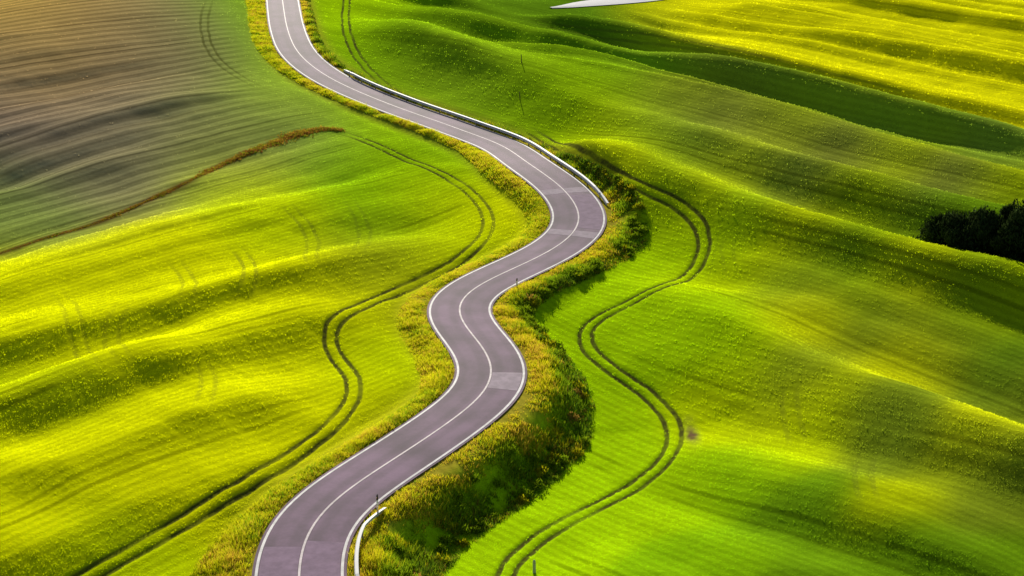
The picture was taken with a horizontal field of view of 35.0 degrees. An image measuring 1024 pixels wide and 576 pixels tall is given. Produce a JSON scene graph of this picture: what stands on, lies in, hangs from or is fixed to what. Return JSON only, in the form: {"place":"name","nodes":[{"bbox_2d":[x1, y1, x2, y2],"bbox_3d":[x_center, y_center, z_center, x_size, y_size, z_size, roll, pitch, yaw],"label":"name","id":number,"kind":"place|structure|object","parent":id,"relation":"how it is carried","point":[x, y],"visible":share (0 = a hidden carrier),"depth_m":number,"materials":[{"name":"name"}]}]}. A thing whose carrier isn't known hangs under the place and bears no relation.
{"place":"outdoors","nodes":[
{"label":"outdoors","id":0,"kind":"place"},
{"bbox_2d":[0,125,345,253],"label":"dry grass","id":1,"kind":"structure","parent":0,"point":[260,147],"depth_m":191.27,"materials":[{"name":"brown plant"}]},
{"bbox_2d":[252,0,606,575],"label":"road","id":2,"kind":"structure","parent":0,"point":[312,527],"depth_m":133.61,"materials":[{"name":"grey asphalt"}]},
{"bbox_2d":[0,0,1023,575],"bbox_3d":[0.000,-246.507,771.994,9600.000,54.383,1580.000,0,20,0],"label":"ground","id":3,"kind":"structure","parent":0,"point":[190,130],"depth_m":147.30,"materials":[{"name":"green plant"}]},
{"bbox_2d":[0,0,525,575],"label":"young wheat","id":4,"kind":"object","parent":3,"relation":"on","point":[198,330],"visible":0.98,"depth_m":135.00,"materials":[{"name":"green plant"}]},
{"bbox_2d":[190,0,549,575],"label":"roadside weeds","id":5,"kind":"object","parent":3,"relation":"on","point":[435,368],"visible":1,"depth_m":136.07,"materials":[{"name":"yellow plant"}]},
{"bbox_2d":[354,507,386,575],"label":"guard rail","id":6,"kind":"object","parent":3,"relation":"on","point":[359,536],"visible":1,"depth_m":102.50,"materials":[{"name":"grey metal"}]},
{"bbox_2d":[376,494,378,510],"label":"delineator post","id":7,"kind":"object","parent":3,"relation":"on","point":[377,502],"visible":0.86,"depth_m":107.19,"materials":[{"name":"white plastic"}]},
{"bbox_2d":[300,0,649,575],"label":"roadside weeds","id":8,"kind":"object","parent":3,"relation":"on","point":[376,557],"visible":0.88,"depth_m":122.62,"materials":[{"name":"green plant"}]},
{"bbox_2d":[344,69,608,205],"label":"guard rail","id":9,"kind":"object","parent":3,"relation":"on","point":[584,178],"visible":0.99,"depth_m":202.77,"materials":[{"name":"grey metal"}]},
{"bbox_2d":[381,174,649,575],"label":"embankment scrub","id":10,"kind":"object","parent":3,"relation":"on","point":[559,459],"visible":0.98,"depth_m":121.70,"materials":[{"name":"green plant"}]},
{"bbox_2d":[533,560,535,573],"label":"field stake","id":11,"kind":"object","parent":3,"relation":"on","point":[534,566],"visible":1,"depth_m":102.83,"materials":[{"name":"wood"}]},
{"bbox_2d":[314,0,1023,575],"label":"young wheat","id":12,"kind":"object","parent":3,"relation":"on","point":[704,534],"visible":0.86,"depth_m":133.78,"materials":[{"name":"green plant"}]},
{"bbox_2d":[912,208,1011,257],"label":"evergreen tree","id":13,"kind":"object","parent":3,"relation":"on","point":[943,229],"visible":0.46,"depth_m":145.74,"materials":[{"name":"green plant"}]},
{"bbox_2d":[960,198,1023,262],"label":"evergreen tree","id":14,"kind":"object","parent":3,"relation":"on","point":[1010,232],"visible":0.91,"depth_m":142.71,"materials":[{"name":"green plant"}]},
{"bbox_2d":[551,0,656,7],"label":"path","id":15,"kind":"structure","parent":0,"point":[591,3],"depth_m":286.88,"materials":[{"name":"white"}]}
]}

